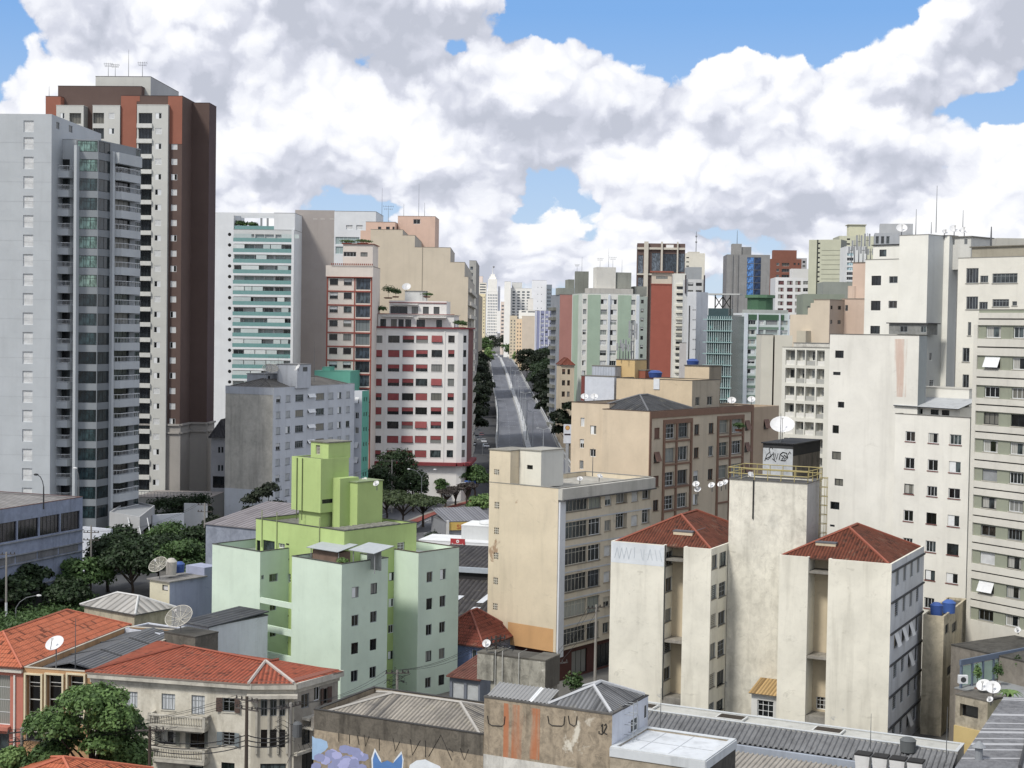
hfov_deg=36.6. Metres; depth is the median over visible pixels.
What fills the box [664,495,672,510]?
window
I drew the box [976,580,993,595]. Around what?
window
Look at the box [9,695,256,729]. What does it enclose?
power lines
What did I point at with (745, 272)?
office tower
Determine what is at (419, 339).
window
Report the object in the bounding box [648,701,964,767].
long building
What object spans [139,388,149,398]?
window
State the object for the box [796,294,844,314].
grey block
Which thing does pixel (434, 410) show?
window
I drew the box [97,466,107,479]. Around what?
window
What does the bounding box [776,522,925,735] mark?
apartment block
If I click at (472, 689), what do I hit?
window
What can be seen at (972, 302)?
window
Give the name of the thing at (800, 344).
roof block
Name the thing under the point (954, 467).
window
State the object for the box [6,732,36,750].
cable tangle
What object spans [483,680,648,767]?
graffiti house
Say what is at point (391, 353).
window
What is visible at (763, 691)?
tin shed
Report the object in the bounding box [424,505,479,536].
shrubs
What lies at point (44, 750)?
tree
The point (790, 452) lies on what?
tank tower
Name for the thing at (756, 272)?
window
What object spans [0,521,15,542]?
window
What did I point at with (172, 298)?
window
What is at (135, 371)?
window
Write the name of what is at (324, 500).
window
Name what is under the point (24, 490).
window
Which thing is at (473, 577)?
warehouse
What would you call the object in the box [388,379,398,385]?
window
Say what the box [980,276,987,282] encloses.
window
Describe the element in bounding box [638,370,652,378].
brick box
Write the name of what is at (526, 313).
apartment block
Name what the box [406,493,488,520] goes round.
pavement
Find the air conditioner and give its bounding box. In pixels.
[957,675,967,683]
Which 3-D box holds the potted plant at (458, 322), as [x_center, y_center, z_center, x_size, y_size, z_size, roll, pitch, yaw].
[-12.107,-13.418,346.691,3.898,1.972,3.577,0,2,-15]
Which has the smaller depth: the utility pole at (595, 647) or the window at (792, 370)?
the utility pole at (595, 647)
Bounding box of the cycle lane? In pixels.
[410,500,468,521]
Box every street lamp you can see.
[15,594,41,616]
[34,473,43,508]
[73,467,78,495]
[407,468,436,514]
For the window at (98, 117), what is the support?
in the brown tower at (169, 132)
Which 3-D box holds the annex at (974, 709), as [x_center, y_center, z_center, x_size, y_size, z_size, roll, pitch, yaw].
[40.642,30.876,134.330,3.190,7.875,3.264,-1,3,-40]
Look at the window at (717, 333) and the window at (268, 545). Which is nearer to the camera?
the window at (268, 545)
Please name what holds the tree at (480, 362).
on the ground at (145, 591)
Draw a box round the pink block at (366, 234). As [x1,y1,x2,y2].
[360,221,397,243]
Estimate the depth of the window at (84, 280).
253.38 m
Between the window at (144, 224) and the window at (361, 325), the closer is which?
the window at (144, 224)
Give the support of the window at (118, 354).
in the glass tower at (70, 220)
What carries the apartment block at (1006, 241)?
on the ground at (145, 591)
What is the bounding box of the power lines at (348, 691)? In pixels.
[282,670,401,705]
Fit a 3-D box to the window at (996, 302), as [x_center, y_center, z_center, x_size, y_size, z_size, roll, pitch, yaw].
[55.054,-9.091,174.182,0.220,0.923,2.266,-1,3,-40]
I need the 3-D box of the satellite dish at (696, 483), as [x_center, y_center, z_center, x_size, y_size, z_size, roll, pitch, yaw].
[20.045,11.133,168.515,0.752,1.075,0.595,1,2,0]
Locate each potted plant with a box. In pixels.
[235,220,246,225]
[243,221,258,225]
[336,557,348,562]
[340,240,354,242]
[353,239,372,243]
[378,305,386,310]
[382,284,394,298]
[391,288,400,297]
[421,292,432,297]
[450,320,464,327]
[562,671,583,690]
[732,422,745,431]
[973,663,982,688]
[992,661,1003,684]
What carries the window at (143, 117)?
in the brown tower at (169, 132)
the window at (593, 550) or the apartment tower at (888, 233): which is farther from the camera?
the apartment tower at (888, 233)
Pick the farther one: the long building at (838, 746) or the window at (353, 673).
the window at (353, 673)
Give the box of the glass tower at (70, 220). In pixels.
[0,114,154,556]
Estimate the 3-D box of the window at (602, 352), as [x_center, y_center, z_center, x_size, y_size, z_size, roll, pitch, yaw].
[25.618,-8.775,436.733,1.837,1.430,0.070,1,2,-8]
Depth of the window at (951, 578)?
164.27 m
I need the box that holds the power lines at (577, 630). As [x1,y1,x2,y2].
[559,605,599,659]
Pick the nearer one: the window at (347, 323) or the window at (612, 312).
the window at (347, 323)
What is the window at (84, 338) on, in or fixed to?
in the glass tower at (70, 220)
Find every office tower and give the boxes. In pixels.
[636,241,684,369]
[723,244,769,312]
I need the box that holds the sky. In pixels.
[0,0,1023,332]
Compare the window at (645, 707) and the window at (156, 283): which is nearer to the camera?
the window at (645, 707)
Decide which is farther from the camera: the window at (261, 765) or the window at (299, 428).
the window at (299, 428)
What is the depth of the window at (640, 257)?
949.95 m
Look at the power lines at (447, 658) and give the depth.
139.09 m
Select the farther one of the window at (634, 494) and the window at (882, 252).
the window at (882, 252)
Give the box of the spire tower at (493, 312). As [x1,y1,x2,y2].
[487,266,500,345]
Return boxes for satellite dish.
[45,636,63,667]
[148,557,166,578]
[165,605,192,630]
[262,363,278,371]
[402,283,410,290]
[482,639,490,650]
[581,393,587,400]
[590,394,597,398]
[693,481,699,486]
[694,486,700,495]
[708,482,714,491]
[717,481,723,490]
[727,397,735,403]
[748,396,754,404]
[770,416,794,437]
[896,224,906,234]
[949,225,959,235]
[959,227,968,235]
[976,679,988,691]
[985,681,1000,702]
[987,696,992,704]
[1014,627,1020,633]
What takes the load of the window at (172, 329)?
in the brown tower at (169, 132)
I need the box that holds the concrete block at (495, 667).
[477,646,560,697]
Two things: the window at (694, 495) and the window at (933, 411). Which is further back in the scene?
the window at (694, 495)
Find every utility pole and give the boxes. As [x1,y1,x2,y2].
[0,552,14,615]
[7,728,34,745]
[83,525,98,599]
[135,726,164,765]
[197,503,211,529]
[235,695,258,767]
[280,701,301,767]
[385,670,408,688]
[388,460,399,512]
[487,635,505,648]
[557,659,567,697]
[587,605,604,680]
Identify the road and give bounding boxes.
[28,570,157,616]
[382,469,488,540]
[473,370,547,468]
[490,354,570,472]
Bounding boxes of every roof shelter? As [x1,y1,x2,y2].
[306,542,357,562]
[349,542,393,573]
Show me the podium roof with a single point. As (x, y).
(975, 648)
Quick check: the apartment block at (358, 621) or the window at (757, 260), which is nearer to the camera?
the apartment block at (358, 621)
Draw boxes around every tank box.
[164,626,218,650]
[616,359,646,377]
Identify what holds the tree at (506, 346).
on the ground at (145, 591)
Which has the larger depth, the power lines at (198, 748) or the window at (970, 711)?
the window at (970, 711)
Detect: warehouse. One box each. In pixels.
[204,501,298,563]
[450,544,487,616]
[955,697,1023,767]
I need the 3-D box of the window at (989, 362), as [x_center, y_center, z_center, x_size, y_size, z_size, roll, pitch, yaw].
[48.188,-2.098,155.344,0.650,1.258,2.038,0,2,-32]
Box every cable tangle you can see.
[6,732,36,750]
[143,726,178,744]
[271,716,311,764]
[384,667,409,687]
[479,634,513,650]
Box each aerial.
[75,619,75,669]
[314,341,314,372]
[620,339,626,358]
[622,344,628,359]
[628,321,635,358]
[631,323,637,358]
[848,246,854,261]
[852,240,857,261]
[856,235,862,261]
[860,246,866,261]
[864,233,870,258]
[946,707,947,762]
[990,227,991,245]
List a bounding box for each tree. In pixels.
[0,572,39,612]
[0,744,28,767]
[6,737,72,767]
[17,562,55,593]
[20,680,153,764]
[40,575,93,603]
[55,556,116,587]
[83,532,131,591]
[95,538,170,593]
[99,710,152,765]
[105,523,141,540]
[137,531,180,575]
[142,520,195,538]
[143,511,157,535]
[146,538,205,571]
[163,504,183,513]
[178,523,205,549]
[200,514,223,536]
[239,481,286,510]
[368,465,397,489]
[370,447,422,508]
[382,489,407,517]
[382,493,435,519]
[393,470,429,511]
[415,496,446,526]
[434,478,448,496]
[436,489,458,506]
[446,486,465,505]
[457,481,478,503]
[460,464,488,495]
[465,493,488,509]
[473,372,495,416]
[473,385,489,411]
[473,405,488,428]
[474,382,492,426]
[477,364,492,381]
[478,351,491,369]
[478,356,489,366]
[478,359,490,379]
[482,336,493,349]
[484,347,495,365]
[488,335,499,349]
[497,334,503,349]
[501,343,508,353]
[514,349,536,364]
[518,351,549,370]
[526,364,548,400]
[527,357,549,376]
[530,369,549,409]
[532,377,549,415]
[534,391,548,419]
[536,347,549,355]
[543,390,548,412]
[549,401,573,445]
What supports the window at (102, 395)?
in the glass tower at (70, 220)
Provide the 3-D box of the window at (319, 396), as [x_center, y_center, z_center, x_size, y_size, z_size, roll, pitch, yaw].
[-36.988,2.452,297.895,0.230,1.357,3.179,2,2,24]
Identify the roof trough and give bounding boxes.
[854,750,872,767]
[872,752,889,767]
[889,755,907,767]
[907,757,925,767]
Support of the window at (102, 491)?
in the glass tower at (70, 220)
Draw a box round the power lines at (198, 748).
[151,735,244,754]
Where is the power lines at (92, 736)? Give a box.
[9,726,162,740]
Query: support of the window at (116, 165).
in the glass tower at (70, 220)
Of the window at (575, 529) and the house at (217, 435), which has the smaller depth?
the window at (575, 529)
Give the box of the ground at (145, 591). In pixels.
[81,333,948,740]
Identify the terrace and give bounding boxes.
[138,490,223,516]
[954,647,1023,724]
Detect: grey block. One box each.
[574,271,588,293]
[685,267,701,278]
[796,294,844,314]
[797,258,806,268]
[817,282,851,297]
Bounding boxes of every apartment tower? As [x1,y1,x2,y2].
[214,212,301,427]
[479,282,486,337]
[532,280,546,310]
[679,292,707,377]
[685,252,704,278]
[733,295,789,403]
[769,250,801,294]
[833,224,873,258]
[864,234,993,386]
[874,224,912,244]
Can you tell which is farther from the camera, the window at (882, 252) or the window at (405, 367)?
the window at (405, 367)
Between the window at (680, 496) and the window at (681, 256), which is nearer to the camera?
the window at (680, 496)
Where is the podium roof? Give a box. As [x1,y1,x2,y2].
[949,635,1023,740]
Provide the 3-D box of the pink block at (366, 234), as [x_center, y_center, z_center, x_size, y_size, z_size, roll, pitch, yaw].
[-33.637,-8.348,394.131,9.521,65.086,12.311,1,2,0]
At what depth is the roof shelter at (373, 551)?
154.85 m
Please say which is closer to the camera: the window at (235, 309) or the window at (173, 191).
the window at (173, 191)
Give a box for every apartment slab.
[295,210,382,375]
[808,239,846,293]
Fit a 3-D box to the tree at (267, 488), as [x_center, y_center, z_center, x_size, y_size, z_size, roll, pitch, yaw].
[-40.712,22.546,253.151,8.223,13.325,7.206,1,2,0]
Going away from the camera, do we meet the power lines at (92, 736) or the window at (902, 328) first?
the power lines at (92, 736)
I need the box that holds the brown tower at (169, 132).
[46,76,215,495]
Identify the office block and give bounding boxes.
[702,293,743,403]
[770,269,807,334]
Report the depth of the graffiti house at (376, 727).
114.84 m
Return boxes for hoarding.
[585,375,619,400]
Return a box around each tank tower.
[398,216,438,246]
[761,438,821,477]
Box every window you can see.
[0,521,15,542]
[0,675,9,724]
[0,733,8,767]
[18,517,37,539]
[22,429,31,441]
[22,449,31,460]
[22,468,31,480]
[22,488,31,492]
[23,215,32,227]
[23,235,32,246]
[23,254,32,265]
[23,274,32,285]
[23,293,32,304]
[23,312,32,324]
[23,332,32,343]
[23,351,32,363]
[23,371,32,382]
[23,390,31,402]
[23,410,31,421]
[24,121,33,131]
[24,137,33,148]
[24,157,33,168]
[24,176,32,188]
[24,196,32,207]
[26,733,41,740]
[29,675,39,718]
[40,514,58,535]
[49,675,60,712]
[61,408,69,419]
[61,428,69,438]
[61,447,69,457]
[61,466,69,476]
[61,485,69,495]
[61,511,78,531]
[62,217,69,228]
[62,236,69,247]
[62,255,69,266]
[62,274,69,284]
[62,293,69,304]
[62,312,69,323]
[62,331,69,343]
[62,351,69,361]
[62,370,69,381]
[62,389,69,400]
[63,159,69,170]
[63,179,69,189]
[63,198,69,207]
[70,113,80,123]
[71,676,82,723]
[77,140,97,151]
[78,332,96,344]
[78,352,95,363]
[78,371,95,382]
[78,390,95,402]
[78,410,95,421]
[78,429,95,440]
[78,448,95,460]
[78,467,95,479]
[79,178,97,190]
[79,197,96,209]
[79,217,96,228]
[79,236,96,248]
[79,255,96,267]
[79,275,96,286]
[79,294,96,305]
[79,313,96,325]
[79,487,95,498]
[80,159,97,171]
[83,506,94,517]
[94,113,103,123]
[94,128,103,138]
[96,485,107,498]
[96,504,107,517]
[97,333,108,344]
[97,352,108,363]
[97,371,108,382]
[97,390,108,402]
[97,409,108,421]
[97,428,107,440]
[97,447,107,459]
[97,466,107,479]
[98,179,109,192]
[98,198,109,211]
[98,217,109,230]
[98,236,109,249]
[98,256,109,268]
[98,275,108,287]
[98,294,108,306]
[98,313,108,325]
[99,141,109,153]
[99,160,109,173]
[109,113,113,118]
[109,128,113,133]
[113,426,126,436]
[113,444,126,455]
[113,463,126,474]
[113,482,126,492]
[113,501,126,507]
[114,275,127,285]
[114,294,127,304]
[114,313,127,323]
[114,332,127,342]
[114,351,127,360]
[114,369,127,379]
[114,388,127,398]
[114,407,127,417]
[115,164,128,173]
[115,180,128,191]
[115,199,128,210]
[115,218,128,229]
[115,237,128,248]
[115,256,128,267]
[126,691,137,708]
[134,351,138,360]
[134,370,138,379]
[134,388,138,397]
[134,406,138,416]
[134,425,138,434]
[134,443,137,453]
[134,461,137,471]
[134,480,137,490]
[135,222,139,231]
[135,241,139,249]
[135,259,139,268]
[135,278,139,286]
[135,296,139,305]
[135,314,138,323]
[135,333,138,342]
[136,149,140,156]
[138,480,148,489]
[139,113,151,122]
[139,128,151,138]
[139,144,151,153]
[139,327,150,337]
[139,342,149,352]
[139,357,149,367]
[139,373,149,382]
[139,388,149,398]
[139,403,149,413]
[139,418,149,428]
[139,434,149,443]
[139,449,149,459]
[139,464,149,474]
[140,205,151,214]
[140,220,150,230]
[140,235,150,245]
[140,251,150,260]
[140,266,150,275]
[140,281,150,291]
[140,296,150,306]
[140,312,150,321]
[141,159,151,168]
[141,174,151,184]
[141,190,151,199]
[153,373,159,378]
[153,388,159,393]
[153,403,159,408]
[153,418,158,423]
[153,434,158,439]
[153,449,158,454]
[153,464,158,469]
[153,480,158,484]
[154,250,160,255]
[154,266,160,271]
[154,281,160,286]
[154,296,159,301]
[154,311,159,316]
[154,327,159,332]
[154,342,159,347]
[154,357,159,362]
[155,113,161,118]
[155,128,161,133]
[155,143,161,148]
[155,159,160,164]
[155,174,160,179]
[155,189,160,194]
[155,205,160,209]
[155,220,160,225]
[155,235,160,240]
[159,731,176,745]
[160,693,175,711]
[169,418,174,423]
[170,281,175,286]
[170,296,175,301]
[170,311,175,317]
[170,327,175,332]
[170,342,175,347]
[170,357,175,363]
[170,373,175,378]
[170,388,174,393]
[170,403,174,408]
[171,159,176,164]
[171,174,176,179]
[171,189,176,194]
[171,205,176,210]
[171,220,176,225]
[171,235,176,240]
[171,250,176,256]
[171,266,175,271]
[172,144,176,149]
[190,733,203,747]
[192,695,204,714]
[213,476,224,487]
[221,698,235,713]
[221,732,235,746]
[222,762,234,767]
[234,276,243,279]
[234,308,242,311]
[234,350,242,353]
[235,255,243,258]
[244,255,253,258]
[244,276,253,279]
[244,308,252,311]
[244,318,252,321]
[255,245,262,248]
[255,276,263,279]
[255,297,263,300]
[256,234,263,237]
[257,540,259,550]
[260,764,285,767]
[261,699,266,715]
[261,730,266,746]
[264,308,272,311]
[264,329,272,332]
[264,340,272,343]
[264,540,274,549]
[265,234,273,237]
[265,266,273,269]
[265,287,272,290]
[269,573,276,581]
[270,699,276,715]
[270,730,276,746]
[275,277,283,280]
[275,287,283,290]
[275,329,282,332]
[275,443,279,450]
[276,427,280,434]
[279,699,284,715]
[279,730,284,746]
[285,426,289,433]
[285,442,289,449]
[285,489,288,496]
[286,395,289,402]
[295,394,302,401]
[295,410,303,416]
[295,425,302,432]
[295,440,302,447]
[301,693,308,708]
[302,729,309,744]
[302,751,313,767]
[307,424,315,427]
[314,687,318,700]
[315,423,323,430]
[316,393,323,400]
[316,408,323,415]
[322,499,332,503]
[324,688,326,702]
[328,407,332,414]
[328,422,332,429]
[329,306,337,312]
[329,320,337,326]
[329,334,337,340]
[329,348,336,353]
[329,362,336,367]
[330,279,337,284]
[330,293,337,298]
[336,237,358,243]
[336,246,342,253]
[343,320,350,326]
[343,334,351,340]
[343,348,350,354]
[343,362,350,367]
[344,252,355,256]
[344,279,351,285]
[344,293,351,298]
[344,307,351,312]
[351,615,357,626]
[351,642,357,653]
[351,670,356,681]
[352,586,358,597]
[354,397,358,403]
[355,347,369,358]
[355,361,368,372]
[356,225,362,229]
[356,278,369,289]
[356,292,369,303]
[356,306,369,316]
[356,320,369,330]
[356,334,369,344]
[360,375,368,385]
[361,252,367,256]
[369,666,375,678]
[370,611,375,622]
[370,639,375,650]
[371,583,376,593]
[375,421,380,428]
[375,436,380,442]
[375,450,380,457]
[376,350,381,357]
[376,364,381,371]
[376,379,381,385]
[376,393,381,400]
[376,407,380,414]
[377,336,381,342]
[380,319,385,325]
[387,364,398,371]
[387,393,398,400]
[387,407,398,414]
[387,421,398,428]
[387,436,398,443]
[388,335,399,342]
[388,350,399,357]
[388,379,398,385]
[388,598,392,606]
[388,624,392,633]
[388,650,392,659]
[389,572,393,580]
[390,306,407,313]
[391,319,396,326]
[397,542,403,549]
[398,319,403,326]
[401,393,413,400]
[401,407,412,414]
[401,436,412,443]
[402,364,413,371]
[402,379,413,385]
[402,421,412,428]
[403,335,413,342]
[403,350,413,357]
[405,319,410,326]
[412,307,417,313]
[413,219,419,223]
[415,364,427,371]
[415,393,426,400]
[415,407,426,414]
[415,421,426,428]
[415,436,426,443]
[415,450,425,457]
[416,335,427,342]
[416,350,427,357]
[416,379,426,385]
[417,319,424,326]
[423,307,428,313]
[425,650,430,661]
[425,677,430,687]
[426,598,431,609]
[426,624,430,635]
[427,571,431,582]
[430,393,441,400]
[430,407,440,414]
[430,436,440,443]
[430,450,440,457]
[431,364,441,371]
[431,379,441,385]
[431,421,440,428]
[432,335,441,342]
[432,350,441,357]
[434,307,438,313]
[436,320,441,326]
[438,674,443,685]
[439,621,444,632]
[439,648,443,658]
[440,569,444,579]
[440,595,444,606]
[446,450,452,457]
[447,364,453,371]
[447,393,453,400]
[447,407,453,414]
[447,421,452,428]
[447,436,452,442]
[448,335,454,342]
[448,350,454,357]
[448,379,453,385]
[453,682,463,698]
[467,683,477,700]
[563,625,585,647]
[564,572,585,593]
[564,598,586,619]
[565,520,588,540]
[565,546,587,566]
[566,499,588,512]
[571,648,585,674]
[580,439,583,447]
[586,621,599,640]
[587,569,599,588]
[587,595,598,613]
[588,518,600,536]
[588,544,599,562]
[589,497,599,509]
[590,449,595,456]
[591,425,595,434]
[597,642,608,667]
[600,320,606,324]
[600,330,606,334]
[600,340,605,344]
[600,350,605,354]
[601,299,606,303]
[601,309,606,314]
[602,622,609,634]
[603,571,608,583]
[603,596,609,608]
[604,520,611,531]
[604,545,609,557]
[605,495,611,506]
[609,351,615,355]
[610,299,616,304]
[610,310,616,314]
[610,320,616,324]
[610,330,615,334]
[610,340,615,344]
[616,494,626,504]
[616,513,626,529]
[631,492,638,502]
[631,515,637,526]
[631,717,637,731]
[638,255,642,272]
[638,277,642,285]
[641,509,648,524]
[642,490,648,499]
[644,704,646,718]
[651,253,659,270]
[653,452,661,463]
[653,500,658,511]
[654,428,659,439]
[654,476,659,487]
[656,276,667,278]
[663,254,676,271]
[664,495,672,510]
[664,642,670,653]
[664,666,670,681]
[665,448,674,462]
[665,472,674,486]
[665,577,671,593]
[665,608,671,623]
[666,424,675,439]
[666,550,672,566]
[677,469,687,485]
[677,492,685,508]
[678,253,684,271]
[678,423,688,437]
[678,446,686,461]
[693,447,698,458]
[693,471,698,481]
[693,494,697,505]
[694,424,698,435]
[695,397,698,405]
[707,355,711,362]
[707,396,711,404]
[707,469,712,480]
[708,446,713,456]
[709,423,713,433]
[709,673,714,689]
[710,613,715,628]
[710,642,715,660]
[711,554,717,570]
[711,584,716,600]
[714,321,717,328]
[714,332,718,339]
[716,699,723,710]
[717,639,724,658]
[717,669,723,687]
[718,465,727,479]
[718,581,725,598]
[718,610,725,626]
[719,420,726,433]
[719,442,727,456]
[719,551,726,568]
[720,343,723,351]
[725,366,729,374]
[726,321,730,328]
[731,440,741,454]
[731,463,739,476]
[732,419,741,433]
[745,420,751,430]
[745,442,751,451]
[745,464,750,472]
[746,289,753,294]
[747,257,753,262]
[747,264,753,269]
[747,270,753,275]
[747,276,753,282]
[747,283,753,288]
[747,359,754,363]
[747,388,753,392]
[748,320,755,324]
[748,349,754,353]
[754,257,760,263]
[754,264,760,269]
[754,270,760,275]
[754,277,760,282]
[754,283,760,288]
[754,289,759,294]
[758,700,773,717]
[764,419,770,428]
[766,320,776,324]
[766,330,776,334]
[780,330,786,334]
[790,369,794,377]
[790,387,793,394]
[791,351,794,359]
[816,696,824,709]
[831,501,838,509]
[832,451,840,459]
[833,425,838,432]
[835,350,843,357]
[835,478,842,485]
[838,402,843,407]
[871,301,880,309]
[871,326,879,333]
[872,276,880,284]
[880,250,885,256]
[889,276,897,282]
[889,301,896,307]
[892,695,894,709]
[893,664,895,678]
[894,632,901,647]
[895,571,897,585]
[895,601,897,615]
[900,326,907,331]
[902,626,908,641]
[903,484,913,494]
[903,510,913,522]
[904,431,915,442]
[904,457,914,469]
[906,711,913,726]
[908,652,914,665]
[909,621,915,635]
[921,326,925,332]
[923,597,933,608]
[924,540,935,553]
[924,570,934,581]
[925,512,936,524]
[926,486,937,497]
[927,433,938,443]
[927,459,937,471]
[931,409,938,414]
[942,410,948,415]
[946,515,959,527]
[946,543,958,556]
[946,573,957,584]
[947,488,960,499]
[947,665,950,675]
[948,461,960,473]
[949,434,961,445]
[963,348,969,362]
[963,374,968,386]
[963,704,977,718]
[965,268,978,283]
[965,296,977,309]
[967,322,970,335]
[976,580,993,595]
[977,609,993,622]
[978,302,987,309]
[979,525,995,537]
[979,552,994,565]
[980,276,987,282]
[980,497,995,509]
[981,469,997,482]
[982,357,1000,369]
[982,412,998,425]
[982,440,997,453]
[983,386,999,398]
[987,326,1000,338]
[991,273,1017,283]
[993,299,1008,306]
[1004,614,1019,627]
[1005,585,1020,600]
[1006,529,1022,541]
[1006,556,1021,570]
[1007,500,1022,513]
[1008,472,1023,485]
[1009,442,1023,455]
[1010,388,1023,399]
[1010,414,1023,427]
[1011,357,1023,370]
[1012,327,1023,338]
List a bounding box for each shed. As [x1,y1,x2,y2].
[592,365,620,376]
[735,751,851,767]
[748,677,776,717]
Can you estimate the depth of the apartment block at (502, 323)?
1748.80 m
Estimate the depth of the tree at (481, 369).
678.73 m
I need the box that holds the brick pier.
[581,375,584,400]
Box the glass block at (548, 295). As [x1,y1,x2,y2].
[546,285,551,310]
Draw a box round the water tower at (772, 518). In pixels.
[725,463,827,714]
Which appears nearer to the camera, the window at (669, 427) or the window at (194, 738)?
the window at (194, 738)
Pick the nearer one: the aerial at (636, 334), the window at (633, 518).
the window at (633, 518)
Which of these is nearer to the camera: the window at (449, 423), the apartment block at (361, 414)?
the apartment block at (361, 414)
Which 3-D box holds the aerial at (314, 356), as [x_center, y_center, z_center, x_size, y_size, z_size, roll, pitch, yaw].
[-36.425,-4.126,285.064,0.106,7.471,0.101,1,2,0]
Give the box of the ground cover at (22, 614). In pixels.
[0,591,99,630]
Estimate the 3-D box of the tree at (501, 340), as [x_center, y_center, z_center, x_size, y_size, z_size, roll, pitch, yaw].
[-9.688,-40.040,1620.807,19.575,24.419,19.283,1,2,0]
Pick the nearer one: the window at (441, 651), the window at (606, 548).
the window at (441, 651)
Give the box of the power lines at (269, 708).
[238,701,298,708]
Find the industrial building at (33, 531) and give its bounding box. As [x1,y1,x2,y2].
[0,491,83,616]
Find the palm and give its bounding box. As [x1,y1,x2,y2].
[997,689,1022,696]
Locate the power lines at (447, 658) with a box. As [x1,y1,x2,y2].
[400,636,498,669]
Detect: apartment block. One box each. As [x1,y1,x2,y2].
[212,439,458,698]
[224,363,354,515]
[314,366,368,478]
[326,243,379,468]
[371,229,476,465]
[374,291,476,500]
[469,260,479,378]
[478,295,482,353]
[479,294,485,351]
[487,446,656,680]
[500,302,503,354]
[503,281,510,356]
[509,315,516,361]
[510,288,531,318]
[516,319,521,366]
[519,310,538,318]
[522,316,534,369]
[534,310,550,349]
[547,279,573,434]
[570,365,778,524]
[571,267,646,400]
[609,509,728,710]
[638,296,646,358]
[670,273,685,377]
[682,275,704,341]
[755,334,792,438]
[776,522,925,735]
[781,347,829,536]
[790,262,864,346]
[826,334,971,678]
[839,246,866,281]
[955,245,1023,387]
[965,309,1023,641]
[992,238,1023,245]
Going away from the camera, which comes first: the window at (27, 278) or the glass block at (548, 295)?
the window at (27, 278)
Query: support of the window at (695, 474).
in the apartment block at (676, 438)
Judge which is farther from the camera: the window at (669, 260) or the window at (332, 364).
the window at (669, 260)
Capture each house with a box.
[0,609,131,767]
[20,755,153,767]
[21,626,172,757]
[79,591,175,625]
[85,640,343,767]
[147,563,211,626]
[208,418,224,491]
[311,686,483,767]
[457,607,514,667]
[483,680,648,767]
[556,357,574,460]
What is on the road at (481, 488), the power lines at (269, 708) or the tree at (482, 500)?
the tree at (482, 500)
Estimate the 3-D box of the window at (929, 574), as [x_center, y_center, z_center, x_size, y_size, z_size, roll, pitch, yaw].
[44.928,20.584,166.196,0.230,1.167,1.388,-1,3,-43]
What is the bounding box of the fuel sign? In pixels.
[563,424,570,472]
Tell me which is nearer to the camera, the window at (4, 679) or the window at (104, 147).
the window at (4, 679)
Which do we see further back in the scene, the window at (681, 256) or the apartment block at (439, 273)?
the window at (681, 256)
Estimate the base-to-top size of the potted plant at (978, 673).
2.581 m
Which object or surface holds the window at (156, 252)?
in the brown tower at (169, 132)
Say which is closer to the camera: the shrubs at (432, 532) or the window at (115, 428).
the window at (115, 428)
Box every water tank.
[166,558,176,574]
[176,561,184,572]
[648,370,661,377]
[687,359,698,364]
[900,736,916,752]
[930,602,942,615]
[942,599,955,613]
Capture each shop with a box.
[418,519,488,545]
[431,507,488,534]
[446,655,490,700]
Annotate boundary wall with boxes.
[82,526,112,570]
[151,513,183,532]
[184,503,207,527]
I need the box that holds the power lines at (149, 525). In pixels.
[85,503,200,530]
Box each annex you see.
[609,726,736,767]
[920,597,965,735]
[953,688,1006,752]
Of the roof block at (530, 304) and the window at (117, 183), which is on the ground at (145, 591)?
the roof block at (530, 304)
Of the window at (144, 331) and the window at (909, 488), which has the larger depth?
the window at (144, 331)
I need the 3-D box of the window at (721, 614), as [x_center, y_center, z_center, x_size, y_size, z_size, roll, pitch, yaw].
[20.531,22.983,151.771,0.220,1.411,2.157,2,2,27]
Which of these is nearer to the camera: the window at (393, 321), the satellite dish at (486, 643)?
the satellite dish at (486, 643)
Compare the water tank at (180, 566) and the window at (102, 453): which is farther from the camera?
the window at (102, 453)
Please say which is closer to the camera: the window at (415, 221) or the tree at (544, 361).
the window at (415, 221)
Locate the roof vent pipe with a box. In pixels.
[972,741,985,759]
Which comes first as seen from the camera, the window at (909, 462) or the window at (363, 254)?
the window at (909, 462)
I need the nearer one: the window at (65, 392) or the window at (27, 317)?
the window at (27, 317)
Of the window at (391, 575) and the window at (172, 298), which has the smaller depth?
the window at (391, 575)
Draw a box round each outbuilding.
[125,622,181,634]
[178,606,268,657]
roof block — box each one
[512,282,521,287]
[527,298,532,309]
[793,342,829,346]
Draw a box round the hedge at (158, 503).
[146,493,213,516]
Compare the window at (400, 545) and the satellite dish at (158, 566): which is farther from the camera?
the satellite dish at (158, 566)
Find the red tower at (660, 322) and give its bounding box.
[650,271,673,376]
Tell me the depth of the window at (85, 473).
254.55 m
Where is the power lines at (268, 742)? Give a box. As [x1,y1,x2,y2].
[248,735,288,747]
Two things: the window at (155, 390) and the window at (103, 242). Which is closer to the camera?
the window at (103, 242)
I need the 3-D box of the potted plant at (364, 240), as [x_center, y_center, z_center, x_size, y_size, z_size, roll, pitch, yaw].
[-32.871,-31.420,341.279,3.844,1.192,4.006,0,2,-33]
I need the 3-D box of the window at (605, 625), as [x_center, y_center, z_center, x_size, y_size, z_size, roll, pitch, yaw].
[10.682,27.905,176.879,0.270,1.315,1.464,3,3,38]
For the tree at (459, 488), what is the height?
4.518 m
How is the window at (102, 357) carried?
in the glass tower at (70, 220)
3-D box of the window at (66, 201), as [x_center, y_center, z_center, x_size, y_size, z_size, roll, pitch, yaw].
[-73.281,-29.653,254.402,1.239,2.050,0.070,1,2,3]
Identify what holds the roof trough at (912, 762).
on the shed at (743, 759)
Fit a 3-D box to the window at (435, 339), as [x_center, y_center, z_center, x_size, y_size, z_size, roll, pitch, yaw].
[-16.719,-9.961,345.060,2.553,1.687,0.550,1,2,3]

